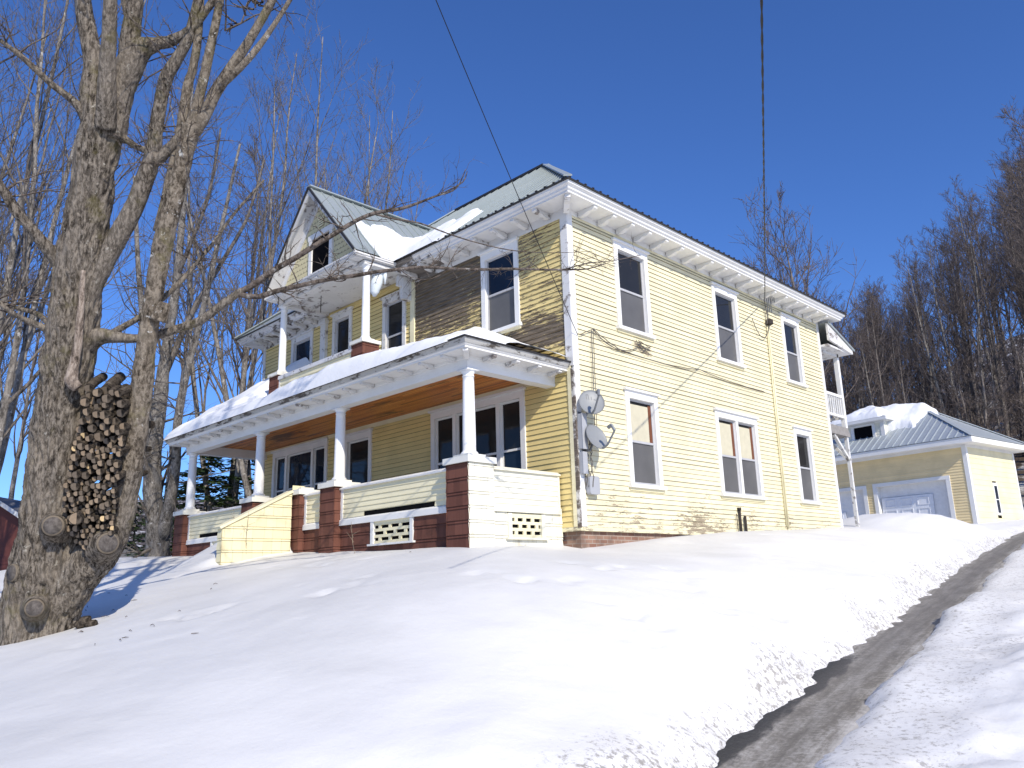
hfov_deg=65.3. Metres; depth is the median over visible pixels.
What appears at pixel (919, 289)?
bare tree
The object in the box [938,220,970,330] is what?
bare tree
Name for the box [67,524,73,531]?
firewood log
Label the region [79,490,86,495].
firewood log
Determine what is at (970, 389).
sapling
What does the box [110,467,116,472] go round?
firewood log
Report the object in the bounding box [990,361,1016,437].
sapling
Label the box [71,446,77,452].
firewood log
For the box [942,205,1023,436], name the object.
bare tree
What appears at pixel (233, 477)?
hemlock tree
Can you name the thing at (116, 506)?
firewood log
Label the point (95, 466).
firewood log
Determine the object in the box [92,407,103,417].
firewood log
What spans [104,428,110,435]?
firewood log
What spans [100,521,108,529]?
firewood log
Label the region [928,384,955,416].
sapling
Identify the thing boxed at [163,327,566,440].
roof snow
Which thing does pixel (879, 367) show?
bare tree
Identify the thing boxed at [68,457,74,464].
firewood log
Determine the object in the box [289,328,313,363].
window
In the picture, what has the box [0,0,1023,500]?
sky
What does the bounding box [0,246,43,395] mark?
bare tree
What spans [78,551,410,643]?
twig litter
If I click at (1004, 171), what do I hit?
bare tree
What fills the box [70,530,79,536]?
firewood log
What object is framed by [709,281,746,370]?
window
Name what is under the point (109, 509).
firewood log
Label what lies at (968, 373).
sapling
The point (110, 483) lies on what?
firewood log
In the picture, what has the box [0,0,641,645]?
maple tree
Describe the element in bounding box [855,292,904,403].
bare tree
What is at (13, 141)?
bare tree
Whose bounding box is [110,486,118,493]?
firewood log
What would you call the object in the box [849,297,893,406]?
bare tree
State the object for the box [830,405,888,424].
roof snow
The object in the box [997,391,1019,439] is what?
sapling
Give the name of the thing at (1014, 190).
bare tree
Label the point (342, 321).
door
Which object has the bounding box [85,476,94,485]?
firewood log
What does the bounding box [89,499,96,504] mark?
firewood log
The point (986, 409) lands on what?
sapling
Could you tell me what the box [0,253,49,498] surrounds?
bare tree
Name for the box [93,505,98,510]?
firewood log
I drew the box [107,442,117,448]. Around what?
firewood log
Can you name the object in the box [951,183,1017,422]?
bare tree
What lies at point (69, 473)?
firewood log
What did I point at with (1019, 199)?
bare tree
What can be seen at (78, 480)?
firewood log
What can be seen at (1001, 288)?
bare tree
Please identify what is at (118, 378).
firewood log
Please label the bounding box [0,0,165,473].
bare tree
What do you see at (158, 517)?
bare tree
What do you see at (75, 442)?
firewood log
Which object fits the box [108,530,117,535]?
firewood log
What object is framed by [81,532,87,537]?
firewood log
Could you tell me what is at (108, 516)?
firewood log
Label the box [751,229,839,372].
bare tree
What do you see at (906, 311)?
bare tree
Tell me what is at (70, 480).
firewood log
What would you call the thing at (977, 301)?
bare tree
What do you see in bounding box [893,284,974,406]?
bare tree
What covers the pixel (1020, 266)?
bare tree
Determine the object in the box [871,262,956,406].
bare tree
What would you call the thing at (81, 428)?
firewood log
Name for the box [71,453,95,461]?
firewood log
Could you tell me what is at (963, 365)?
sapling
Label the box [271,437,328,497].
window
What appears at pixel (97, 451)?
firewood log
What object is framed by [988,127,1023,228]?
bare tree
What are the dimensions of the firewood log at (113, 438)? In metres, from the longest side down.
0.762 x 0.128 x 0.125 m
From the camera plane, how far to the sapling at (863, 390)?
53.38 m
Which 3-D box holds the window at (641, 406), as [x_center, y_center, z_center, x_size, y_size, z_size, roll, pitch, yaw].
[2.624,1.130,15.933,1.170,2.030,0.155,12,-19,-43]
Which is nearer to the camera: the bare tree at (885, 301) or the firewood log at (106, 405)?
the firewood log at (106, 405)
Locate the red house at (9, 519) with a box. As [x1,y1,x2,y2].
[0,497,142,570]
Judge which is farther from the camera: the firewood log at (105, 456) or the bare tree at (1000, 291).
the bare tree at (1000, 291)
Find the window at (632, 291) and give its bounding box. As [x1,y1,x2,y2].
[610,237,655,341]
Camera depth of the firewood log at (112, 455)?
10.70 m
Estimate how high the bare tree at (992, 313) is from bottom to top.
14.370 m
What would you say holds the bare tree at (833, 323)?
on the snow ground
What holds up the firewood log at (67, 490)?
on the firewood log at (71, 499)
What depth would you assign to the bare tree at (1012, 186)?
72.72 m
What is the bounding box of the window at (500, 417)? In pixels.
[428,386,526,469]
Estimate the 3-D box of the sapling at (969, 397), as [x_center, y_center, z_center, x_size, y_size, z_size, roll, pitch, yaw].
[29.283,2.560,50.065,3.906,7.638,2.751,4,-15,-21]
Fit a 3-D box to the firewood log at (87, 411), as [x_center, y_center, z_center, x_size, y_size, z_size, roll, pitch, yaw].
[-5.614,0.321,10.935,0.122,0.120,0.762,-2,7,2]
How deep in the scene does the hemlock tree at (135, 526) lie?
41.61 m
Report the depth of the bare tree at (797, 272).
43.24 m
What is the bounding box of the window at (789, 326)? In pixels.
[778,312,808,389]
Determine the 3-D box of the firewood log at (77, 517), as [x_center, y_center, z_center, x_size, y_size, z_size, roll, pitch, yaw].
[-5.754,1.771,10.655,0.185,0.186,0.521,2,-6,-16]
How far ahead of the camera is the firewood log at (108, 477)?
10.56 m
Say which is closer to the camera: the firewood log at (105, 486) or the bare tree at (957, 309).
the firewood log at (105, 486)
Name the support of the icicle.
hanging from the yellow house at (697, 363)
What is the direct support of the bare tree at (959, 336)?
on the snow ground
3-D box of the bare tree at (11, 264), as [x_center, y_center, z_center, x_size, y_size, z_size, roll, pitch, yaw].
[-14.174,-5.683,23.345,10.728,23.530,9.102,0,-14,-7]
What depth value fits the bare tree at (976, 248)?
86.45 m
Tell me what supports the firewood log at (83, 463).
on the firewood log at (89, 465)
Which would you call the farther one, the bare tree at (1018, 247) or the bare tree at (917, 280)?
the bare tree at (917, 280)
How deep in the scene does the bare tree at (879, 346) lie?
54.52 m
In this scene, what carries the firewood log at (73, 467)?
on the firewood log at (86, 488)
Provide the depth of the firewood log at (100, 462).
10.56 m
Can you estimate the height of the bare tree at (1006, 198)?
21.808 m
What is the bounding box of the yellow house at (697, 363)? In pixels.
[165,163,859,564]
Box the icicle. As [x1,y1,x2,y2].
[370,269,386,296]
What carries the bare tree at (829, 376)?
on the snow ground
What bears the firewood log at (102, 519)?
on the firewood log at (103, 526)
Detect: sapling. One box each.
[826,329,877,405]
[826,356,858,414]
[829,330,877,413]
[834,367,890,410]
[847,369,867,410]
[866,325,966,412]
[876,329,966,415]
[894,340,946,411]
[899,330,970,408]
[901,339,970,417]
[903,371,948,402]
[908,305,1009,423]
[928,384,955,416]
[932,351,1000,432]
[934,322,977,390]
[934,325,1007,434]
[934,372,1007,431]
[940,315,1003,394]
[945,315,1023,432]
[950,343,1000,417]
[951,329,998,421]
[953,333,1003,405]
[953,365,999,430]
[954,306,1023,432]
[963,356,1023,458]
[967,360,1016,428]
[969,344,1023,454]
[970,308,1023,442]
[974,311,1010,377]
[987,343,1023,429]
[988,325,1023,405]
[990,341,1023,438]
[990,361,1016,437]
[991,374,1023,455]
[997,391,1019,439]
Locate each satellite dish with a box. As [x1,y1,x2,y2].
[576,389,604,420]
[582,423,615,456]
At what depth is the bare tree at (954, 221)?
60.21 m
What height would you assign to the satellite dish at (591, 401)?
0.584 m
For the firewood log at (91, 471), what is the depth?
10.65 m
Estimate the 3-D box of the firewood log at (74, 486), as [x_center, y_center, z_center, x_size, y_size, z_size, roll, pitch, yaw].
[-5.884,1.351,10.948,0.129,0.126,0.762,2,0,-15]
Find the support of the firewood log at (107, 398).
on the firewood log at (106, 405)
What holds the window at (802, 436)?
in the yellow house at (697, 363)
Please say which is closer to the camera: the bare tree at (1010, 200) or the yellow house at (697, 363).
the yellow house at (697, 363)
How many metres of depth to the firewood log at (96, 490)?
10.61 m
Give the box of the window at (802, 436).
[791,425,821,506]
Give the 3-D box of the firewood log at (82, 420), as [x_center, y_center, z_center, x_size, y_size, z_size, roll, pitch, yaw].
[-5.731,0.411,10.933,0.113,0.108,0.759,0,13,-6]
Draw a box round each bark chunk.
[74,621,84,628]
[78,615,91,625]
[85,619,97,626]
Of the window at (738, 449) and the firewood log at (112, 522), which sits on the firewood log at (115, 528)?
the firewood log at (112, 522)
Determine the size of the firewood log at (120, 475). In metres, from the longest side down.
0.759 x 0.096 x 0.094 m
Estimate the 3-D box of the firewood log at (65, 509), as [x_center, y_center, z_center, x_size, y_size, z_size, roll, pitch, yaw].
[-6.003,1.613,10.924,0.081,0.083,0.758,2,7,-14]
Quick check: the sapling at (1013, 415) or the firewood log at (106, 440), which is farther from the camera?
the sapling at (1013, 415)
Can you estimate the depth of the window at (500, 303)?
16.64 m
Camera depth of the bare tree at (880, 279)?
54.62 m
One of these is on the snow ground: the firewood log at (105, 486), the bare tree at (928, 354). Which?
the bare tree at (928, 354)
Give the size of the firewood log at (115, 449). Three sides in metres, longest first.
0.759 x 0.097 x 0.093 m
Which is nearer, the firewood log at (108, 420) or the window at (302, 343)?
the firewood log at (108, 420)
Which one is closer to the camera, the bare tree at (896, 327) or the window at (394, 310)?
the window at (394, 310)
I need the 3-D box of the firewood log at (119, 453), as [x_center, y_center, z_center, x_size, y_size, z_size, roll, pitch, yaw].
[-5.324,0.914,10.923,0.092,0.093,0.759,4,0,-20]
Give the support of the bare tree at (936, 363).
on the snow ground
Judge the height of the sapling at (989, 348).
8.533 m
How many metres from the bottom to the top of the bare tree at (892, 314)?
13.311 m
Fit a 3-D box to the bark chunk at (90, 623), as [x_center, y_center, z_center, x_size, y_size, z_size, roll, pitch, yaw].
[-5.597,3.179,10.602,0.200,0.107,0.127,-9,-16,27]
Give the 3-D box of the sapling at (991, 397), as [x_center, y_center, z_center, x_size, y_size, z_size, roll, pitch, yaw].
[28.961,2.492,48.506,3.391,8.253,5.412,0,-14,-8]
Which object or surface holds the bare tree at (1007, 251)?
on the snow ground
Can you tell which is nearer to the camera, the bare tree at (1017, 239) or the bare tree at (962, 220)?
the bare tree at (1017, 239)
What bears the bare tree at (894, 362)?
on the snow ground
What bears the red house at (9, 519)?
on the snow ground
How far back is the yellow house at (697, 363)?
17.00 m
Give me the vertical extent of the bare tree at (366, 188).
25.188 m
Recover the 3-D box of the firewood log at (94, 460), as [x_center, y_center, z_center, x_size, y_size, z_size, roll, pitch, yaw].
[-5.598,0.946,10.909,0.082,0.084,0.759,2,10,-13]
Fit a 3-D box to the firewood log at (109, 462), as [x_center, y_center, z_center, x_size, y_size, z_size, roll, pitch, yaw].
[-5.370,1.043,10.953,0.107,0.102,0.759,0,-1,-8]
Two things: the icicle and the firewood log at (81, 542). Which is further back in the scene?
the icicle
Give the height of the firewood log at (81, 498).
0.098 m
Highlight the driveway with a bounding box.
[715,532,1023,767]
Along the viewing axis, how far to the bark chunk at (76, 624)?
10.56 m
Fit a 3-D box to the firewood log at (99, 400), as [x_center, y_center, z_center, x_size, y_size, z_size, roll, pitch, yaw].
[-5.487,0.133,11.009,0.115,0.110,0.759,-2,15,0]
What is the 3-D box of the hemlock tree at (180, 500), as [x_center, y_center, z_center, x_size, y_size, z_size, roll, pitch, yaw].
[-16.674,7.470,39.296,4.680,4.953,4.406,-5,-14,14]
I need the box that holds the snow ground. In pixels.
[0,336,1023,767]
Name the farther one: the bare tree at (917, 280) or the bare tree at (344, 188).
the bare tree at (917, 280)
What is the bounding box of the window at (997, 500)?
[992,483,1001,514]
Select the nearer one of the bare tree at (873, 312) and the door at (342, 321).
the door at (342, 321)
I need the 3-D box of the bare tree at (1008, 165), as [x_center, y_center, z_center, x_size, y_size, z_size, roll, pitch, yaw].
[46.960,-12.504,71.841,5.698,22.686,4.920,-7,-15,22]
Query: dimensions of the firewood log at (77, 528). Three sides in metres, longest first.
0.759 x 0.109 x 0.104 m
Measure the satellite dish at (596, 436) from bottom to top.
0.580 m
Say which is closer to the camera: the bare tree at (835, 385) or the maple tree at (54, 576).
the maple tree at (54, 576)
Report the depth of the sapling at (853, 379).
48.63 m
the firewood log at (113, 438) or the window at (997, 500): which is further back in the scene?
the window at (997, 500)
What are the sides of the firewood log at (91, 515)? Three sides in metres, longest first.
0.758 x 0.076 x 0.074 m
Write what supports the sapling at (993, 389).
on the snow ground
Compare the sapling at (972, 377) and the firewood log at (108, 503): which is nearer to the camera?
the firewood log at (108, 503)
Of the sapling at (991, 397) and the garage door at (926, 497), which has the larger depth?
the sapling at (991, 397)
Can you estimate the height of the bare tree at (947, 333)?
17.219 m
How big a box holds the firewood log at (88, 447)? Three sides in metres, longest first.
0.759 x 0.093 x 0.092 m
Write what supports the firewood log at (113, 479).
on the firewood log at (119, 483)
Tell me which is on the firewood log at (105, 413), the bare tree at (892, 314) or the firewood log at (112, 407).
the firewood log at (112, 407)
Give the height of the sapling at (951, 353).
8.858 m
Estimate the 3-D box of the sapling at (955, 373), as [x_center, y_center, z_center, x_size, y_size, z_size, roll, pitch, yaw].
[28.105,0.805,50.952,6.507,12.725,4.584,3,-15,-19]
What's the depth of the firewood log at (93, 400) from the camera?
10.70 m
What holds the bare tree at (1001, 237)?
on the snow ground
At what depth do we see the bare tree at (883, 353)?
55.90 m
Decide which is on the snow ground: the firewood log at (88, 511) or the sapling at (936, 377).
the sapling at (936, 377)
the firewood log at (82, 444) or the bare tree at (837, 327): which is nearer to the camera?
the firewood log at (82, 444)
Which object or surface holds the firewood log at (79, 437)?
on the firewood log at (75, 442)
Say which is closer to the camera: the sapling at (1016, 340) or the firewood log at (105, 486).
the firewood log at (105, 486)
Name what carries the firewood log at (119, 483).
on the firewood log at (114, 490)
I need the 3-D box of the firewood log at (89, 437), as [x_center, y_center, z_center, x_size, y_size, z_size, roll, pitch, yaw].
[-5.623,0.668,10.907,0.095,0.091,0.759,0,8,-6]
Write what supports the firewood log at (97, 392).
on the firewood log at (96, 412)
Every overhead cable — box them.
[436,0,577,334]
[760,0,764,297]
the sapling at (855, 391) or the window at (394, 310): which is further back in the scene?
the sapling at (855, 391)
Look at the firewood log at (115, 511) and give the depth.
10.70 m
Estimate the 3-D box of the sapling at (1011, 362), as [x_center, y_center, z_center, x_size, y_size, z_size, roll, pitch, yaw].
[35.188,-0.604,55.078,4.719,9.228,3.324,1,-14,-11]
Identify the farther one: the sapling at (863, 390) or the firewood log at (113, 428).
the sapling at (863, 390)
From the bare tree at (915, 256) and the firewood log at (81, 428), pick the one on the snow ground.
the bare tree at (915, 256)
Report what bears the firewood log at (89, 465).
on the firewood log at (91, 471)
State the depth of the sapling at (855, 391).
50.14 m
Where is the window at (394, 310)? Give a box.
[380,290,406,349]
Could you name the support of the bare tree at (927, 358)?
on the snow ground
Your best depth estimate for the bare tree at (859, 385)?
48.44 m
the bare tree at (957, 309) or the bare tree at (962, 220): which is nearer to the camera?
the bare tree at (962, 220)
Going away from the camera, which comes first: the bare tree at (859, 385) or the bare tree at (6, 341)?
the bare tree at (6, 341)
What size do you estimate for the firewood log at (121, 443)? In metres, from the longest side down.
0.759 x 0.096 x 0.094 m
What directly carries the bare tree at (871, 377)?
on the snow ground
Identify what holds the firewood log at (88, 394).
on the firewood log at (84, 401)
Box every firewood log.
[62,504,68,512]
[63,481,70,488]
[65,487,90,492]
[67,471,73,477]
[67,477,73,483]
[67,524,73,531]
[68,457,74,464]
[68,496,75,502]
[68,510,84,524]
[69,465,77,470]
[70,482,80,490]
[70,501,77,506]
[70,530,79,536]
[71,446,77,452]
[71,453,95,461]
[72,467,85,478]
[72,524,81,531]
[73,440,91,445]
[74,474,92,482]
[75,453,109,465]
[75,497,98,504]
[76,423,98,432]
[76,433,82,440]
[77,438,87,449]
[78,415,86,424]
[78,495,86,501]
[78,538,84,545]
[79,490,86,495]
[80,393,89,406]
[80,429,97,437]
[80,448,86,455]
[80,460,87,467]
[81,462,93,478]
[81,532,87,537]
[82,521,96,527]
[83,406,104,415]
[83,484,89,491]
[84,372,107,391]
[84,516,90,523]
[84,539,89,545]
[85,391,91,398]
[85,414,94,423]
[85,432,94,441]
[85,441,103,450]
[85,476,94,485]
[85,492,94,501]
[85,508,94,514]
[86,450,94,459]
[86,463,92,468]
[87,417,101,432]
[87,489,93,495]
[87,512,96,518]
[88,466,101,473]
[88,521,93,528]
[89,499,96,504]
[89,529,98,537]
[90,396,98,404]
[90,483,96,488]
[90,514,103,521]
[91,457,98,463]
[92,387,103,396]
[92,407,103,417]
[92,441,100,449]
[92,463,99,469]
[92,473,97,481]
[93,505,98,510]
[94,416,118,440]
[94,420,101,426]
[94,477,104,492]
[94,498,104,503]
[95,449,111,453]
[96,468,105,474]
[96,482,102,488]
[97,384,128,404]
[97,459,106,466]
[97,474,105,480]
[99,414,117,430]
[99,444,106,452]
[99,502,106,509]
[100,408,112,419]
[100,516,107,521]
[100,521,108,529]
[101,372,125,394]
[101,453,109,459]
[101,481,108,489]
[102,393,128,402]
[102,402,110,408]
[102,461,112,468]
[103,433,115,443]
[104,416,112,423]
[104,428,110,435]
[104,498,113,506]
[105,446,110,452]
[105,474,113,480]
[105,514,111,519]
[106,458,114,465]
[106,489,111,495]
[106,505,112,511]
[107,404,116,410]
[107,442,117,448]
[107,473,114,486]
[108,384,121,395]
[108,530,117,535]
[109,435,117,443]
[109,453,115,458]
[109,519,115,525]
[110,425,119,432]
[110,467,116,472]
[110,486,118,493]
[110,526,118,530]
[111,396,125,405]
[111,416,124,424]
[111,443,118,452]
[111,475,118,482]
[112,495,138,514]
[112,497,118,503]
[112,503,119,508]
[113,456,121,467]
[114,470,148,487]
[115,385,131,396]
[115,429,128,435]
[115,470,126,479]
[116,407,129,416]
[116,450,123,456]
[117,398,130,407]
[117,435,126,441]
[118,441,124,446]
[118,445,151,451]
[119,421,154,429]
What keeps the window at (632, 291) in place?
in the yellow house at (697, 363)
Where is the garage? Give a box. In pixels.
[833,411,1023,523]
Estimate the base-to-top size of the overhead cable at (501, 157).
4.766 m
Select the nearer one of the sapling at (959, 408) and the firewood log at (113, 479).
the firewood log at (113, 479)
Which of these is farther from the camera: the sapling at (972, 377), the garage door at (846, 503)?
the sapling at (972, 377)
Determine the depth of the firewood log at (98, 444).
10.71 m
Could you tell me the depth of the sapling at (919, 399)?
51.63 m
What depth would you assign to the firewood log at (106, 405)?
10.54 m
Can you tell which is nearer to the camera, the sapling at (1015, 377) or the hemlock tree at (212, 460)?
the hemlock tree at (212, 460)
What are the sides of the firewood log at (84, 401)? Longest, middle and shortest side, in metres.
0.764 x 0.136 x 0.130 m
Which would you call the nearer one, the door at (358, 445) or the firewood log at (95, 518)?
the firewood log at (95, 518)
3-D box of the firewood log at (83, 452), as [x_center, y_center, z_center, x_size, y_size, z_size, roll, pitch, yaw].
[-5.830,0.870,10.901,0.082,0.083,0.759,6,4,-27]
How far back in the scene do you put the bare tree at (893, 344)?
62.62 m
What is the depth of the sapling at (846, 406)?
49.02 m
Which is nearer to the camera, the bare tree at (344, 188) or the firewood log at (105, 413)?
the firewood log at (105, 413)
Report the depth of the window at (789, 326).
21.62 m
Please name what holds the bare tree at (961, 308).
on the snow ground
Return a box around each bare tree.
[0,0,82,359]
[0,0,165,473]
[0,0,225,407]
[0,8,76,381]
[0,193,57,340]
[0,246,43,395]
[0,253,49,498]
[59,50,295,557]
[115,0,362,511]
[122,0,383,497]
[129,171,241,501]
[139,124,290,493]
[265,74,406,308]
[278,52,434,220]
[310,129,458,220]
[729,179,893,421]
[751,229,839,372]
[781,266,864,416]
[810,281,868,412]
[823,301,867,412]
[823,360,835,396]
[823,361,851,417]
[824,360,855,412]
[837,303,866,405]
[839,304,923,406]
[842,324,881,411]
[843,276,905,406]
[846,313,860,402]
[847,297,894,403]
[849,283,906,401]
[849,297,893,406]
[851,300,862,332]
[855,276,911,400]
[855,284,902,373]
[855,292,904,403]
[860,303,911,401]
[865,319,922,406]
[866,313,916,404]
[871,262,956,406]
[874,283,906,338]
[884,294,905,370]
[886,261,947,410]
[886,302,918,398]
[886,314,910,401]
[887,303,912,391]
[888,235,968,416]
[888,236,968,419]
[890,286,936,403]
[893,257,942,347]
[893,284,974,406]
[895,274,923,364]
[901,299,962,406]
[902,249,958,416]
[904,259,929,373]
[913,218,969,388]
[916,229,955,337]
[922,228,975,421]
[926,208,1009,429]
[927,244,998,424]
[928,215,974,416]
[929,253,984,377]
[931,223,1008,423]
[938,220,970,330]
[938,261,976,384]
[939,174,1011,412]
[940,204,1023,429]
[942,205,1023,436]
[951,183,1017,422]
[953,191,993,367]
[959,183,1022,312]
[961,143,1023,320]
[961,195,1023,437]
[963,166,1016,261]
[963,207,1010,397]
[965,129,1023,259]
[965,190,1022,299]
[966,96,1023,290]
[971,234,1001,369]
[979,147,1023,243]
[979,182,1023,324]
[981,166,1023,289]
[982,174,1023,301]
[983,189,1023,327]
[986,152,1018,210]
[987,188,1023,336]
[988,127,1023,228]
[990,159,1023,249]
[991,133,1022,263]
[993,145,1023,247]
[996,151,1023,309]
[1000,156,1023,283]
[1004,125,1023,231]
[1008,140,1023,216]
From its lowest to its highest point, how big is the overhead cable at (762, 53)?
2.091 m
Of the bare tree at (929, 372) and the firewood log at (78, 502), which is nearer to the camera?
the firewood log at (78, 502)
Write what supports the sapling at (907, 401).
on the snow ground
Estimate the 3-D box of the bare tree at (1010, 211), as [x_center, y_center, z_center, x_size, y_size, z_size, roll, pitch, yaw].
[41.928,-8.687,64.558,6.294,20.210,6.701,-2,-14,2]
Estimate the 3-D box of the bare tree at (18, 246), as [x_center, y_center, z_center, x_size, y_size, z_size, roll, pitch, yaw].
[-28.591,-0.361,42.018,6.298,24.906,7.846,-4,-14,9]
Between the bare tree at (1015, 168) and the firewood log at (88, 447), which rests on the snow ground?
the bare tree at (1015, 168)
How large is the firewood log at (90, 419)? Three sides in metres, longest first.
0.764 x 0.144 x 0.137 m
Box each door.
[330,306,353,354]
[345,428,372,482]
[839,490,865,518]
[880,480,951,517]
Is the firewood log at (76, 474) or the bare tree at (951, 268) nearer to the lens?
the firewood log at (76, 474)
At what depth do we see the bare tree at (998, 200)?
55.95 m
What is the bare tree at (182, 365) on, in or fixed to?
on the snow ground
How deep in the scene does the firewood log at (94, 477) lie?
10.68 m
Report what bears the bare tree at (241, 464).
on the snow ground
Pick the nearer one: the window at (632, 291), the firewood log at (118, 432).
the firewood log at (118, 432)
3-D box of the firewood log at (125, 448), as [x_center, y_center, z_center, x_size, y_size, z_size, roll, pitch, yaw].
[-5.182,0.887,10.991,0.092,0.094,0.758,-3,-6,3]
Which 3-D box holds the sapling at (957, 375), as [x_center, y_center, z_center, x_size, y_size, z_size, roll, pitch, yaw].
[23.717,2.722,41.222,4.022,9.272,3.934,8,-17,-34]
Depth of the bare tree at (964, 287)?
75.86 m
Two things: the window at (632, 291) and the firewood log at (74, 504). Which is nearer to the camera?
the firewood log at (74, 504)
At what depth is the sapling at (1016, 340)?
51.83 m
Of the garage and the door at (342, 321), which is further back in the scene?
the garage
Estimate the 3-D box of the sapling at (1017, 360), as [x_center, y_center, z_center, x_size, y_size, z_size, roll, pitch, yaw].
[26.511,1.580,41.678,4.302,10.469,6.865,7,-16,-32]
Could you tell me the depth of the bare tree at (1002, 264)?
53.98 m
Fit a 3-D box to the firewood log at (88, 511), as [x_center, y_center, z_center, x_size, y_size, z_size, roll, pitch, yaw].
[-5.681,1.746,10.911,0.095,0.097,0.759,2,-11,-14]
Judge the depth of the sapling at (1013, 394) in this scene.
44.99 m
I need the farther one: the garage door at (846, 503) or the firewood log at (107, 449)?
the garage door at (846, 503)
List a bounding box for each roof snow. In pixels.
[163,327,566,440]
[356,208,482,260]
[830,402,937,439]
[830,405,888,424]
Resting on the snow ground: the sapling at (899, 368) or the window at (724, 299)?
the sapling at (899, 368)
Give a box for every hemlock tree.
[124,456,253,556]
[125,501,145,549]
[130,490,185,556]
[171,457,254,538]
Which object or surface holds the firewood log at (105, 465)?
on the firewood log at (100, 471)
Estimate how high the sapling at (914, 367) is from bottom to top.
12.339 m
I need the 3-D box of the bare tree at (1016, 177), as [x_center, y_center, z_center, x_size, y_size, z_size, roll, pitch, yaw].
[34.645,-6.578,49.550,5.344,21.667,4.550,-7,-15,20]
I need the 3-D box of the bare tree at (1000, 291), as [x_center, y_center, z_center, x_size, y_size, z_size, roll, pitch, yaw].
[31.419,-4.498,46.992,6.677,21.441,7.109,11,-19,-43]
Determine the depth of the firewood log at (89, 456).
10.59 m
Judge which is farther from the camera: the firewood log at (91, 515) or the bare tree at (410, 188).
the bare tree at (410, 188)
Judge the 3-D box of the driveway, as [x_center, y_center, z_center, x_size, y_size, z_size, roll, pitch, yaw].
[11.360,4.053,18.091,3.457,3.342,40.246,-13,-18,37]
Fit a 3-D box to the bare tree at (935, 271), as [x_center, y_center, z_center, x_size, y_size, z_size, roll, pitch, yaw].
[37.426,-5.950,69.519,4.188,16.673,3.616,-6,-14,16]
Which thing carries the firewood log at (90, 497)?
on the firewood log
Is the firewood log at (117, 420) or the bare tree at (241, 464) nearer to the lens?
the firewood log at (117, 420)
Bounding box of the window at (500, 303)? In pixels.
[477,236,522,334]
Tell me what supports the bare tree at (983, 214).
on the snow ground
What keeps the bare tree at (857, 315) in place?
on the snow ground
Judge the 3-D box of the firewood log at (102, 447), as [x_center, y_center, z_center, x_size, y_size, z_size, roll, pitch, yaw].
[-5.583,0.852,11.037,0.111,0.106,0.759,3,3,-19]
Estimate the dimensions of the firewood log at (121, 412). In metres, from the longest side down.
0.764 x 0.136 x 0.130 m
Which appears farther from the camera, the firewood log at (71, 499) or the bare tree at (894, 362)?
the bare tree at (894, 362)
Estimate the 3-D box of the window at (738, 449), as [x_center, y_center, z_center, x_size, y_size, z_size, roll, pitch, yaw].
[5.256,1.670,18.477,1.970,2.040,0.155,12,-19,-43]
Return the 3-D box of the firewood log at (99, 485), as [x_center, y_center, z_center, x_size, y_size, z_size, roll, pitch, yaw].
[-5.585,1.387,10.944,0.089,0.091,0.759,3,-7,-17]
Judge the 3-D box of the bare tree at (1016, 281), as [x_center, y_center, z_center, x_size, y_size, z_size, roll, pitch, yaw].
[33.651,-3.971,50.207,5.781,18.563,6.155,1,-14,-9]
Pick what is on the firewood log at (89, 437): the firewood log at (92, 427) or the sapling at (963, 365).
the firewood log at (92, 427)
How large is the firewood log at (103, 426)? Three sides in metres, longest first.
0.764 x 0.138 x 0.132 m
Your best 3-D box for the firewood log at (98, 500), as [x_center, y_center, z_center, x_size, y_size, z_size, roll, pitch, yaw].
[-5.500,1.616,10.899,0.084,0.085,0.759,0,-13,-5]
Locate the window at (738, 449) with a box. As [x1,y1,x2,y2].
[713,407,767,502]
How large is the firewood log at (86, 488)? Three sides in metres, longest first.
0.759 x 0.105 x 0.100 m
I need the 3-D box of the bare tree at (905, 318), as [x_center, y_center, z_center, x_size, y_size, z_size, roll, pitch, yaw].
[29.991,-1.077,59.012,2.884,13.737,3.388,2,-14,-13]
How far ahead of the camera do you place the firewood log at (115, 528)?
10.63 m
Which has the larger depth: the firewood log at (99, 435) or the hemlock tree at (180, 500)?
the hemlock tree at (180, 500)
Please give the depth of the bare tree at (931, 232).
62.46 m
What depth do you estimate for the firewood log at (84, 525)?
10.65 m
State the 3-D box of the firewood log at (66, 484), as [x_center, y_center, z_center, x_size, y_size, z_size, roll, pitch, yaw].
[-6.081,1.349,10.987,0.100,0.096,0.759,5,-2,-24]
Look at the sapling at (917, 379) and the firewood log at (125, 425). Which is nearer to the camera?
the firewood log at (125, 425)
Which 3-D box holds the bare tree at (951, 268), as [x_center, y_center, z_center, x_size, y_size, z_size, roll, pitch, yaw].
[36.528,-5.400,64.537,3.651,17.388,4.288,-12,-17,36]
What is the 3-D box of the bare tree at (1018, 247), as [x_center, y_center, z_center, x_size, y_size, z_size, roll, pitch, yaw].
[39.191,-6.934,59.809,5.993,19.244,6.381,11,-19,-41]
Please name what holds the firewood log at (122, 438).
on the firewood log at (121, 443)
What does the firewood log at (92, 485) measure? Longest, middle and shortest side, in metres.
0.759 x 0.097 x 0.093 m
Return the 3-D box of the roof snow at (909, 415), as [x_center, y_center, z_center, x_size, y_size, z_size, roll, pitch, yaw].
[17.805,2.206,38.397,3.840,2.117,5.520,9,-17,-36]
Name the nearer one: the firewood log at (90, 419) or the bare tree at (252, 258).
the firewood log at (90, 419)
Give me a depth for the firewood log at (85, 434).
10.68 m
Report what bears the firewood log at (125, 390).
on the firewood log at (123, 403)
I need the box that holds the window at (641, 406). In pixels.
[622,386,666,492]
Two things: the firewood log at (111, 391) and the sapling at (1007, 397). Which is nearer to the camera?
the firewood log at (111, 391)
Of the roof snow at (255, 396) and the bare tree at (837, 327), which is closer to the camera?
the roof snow at (255, 396)

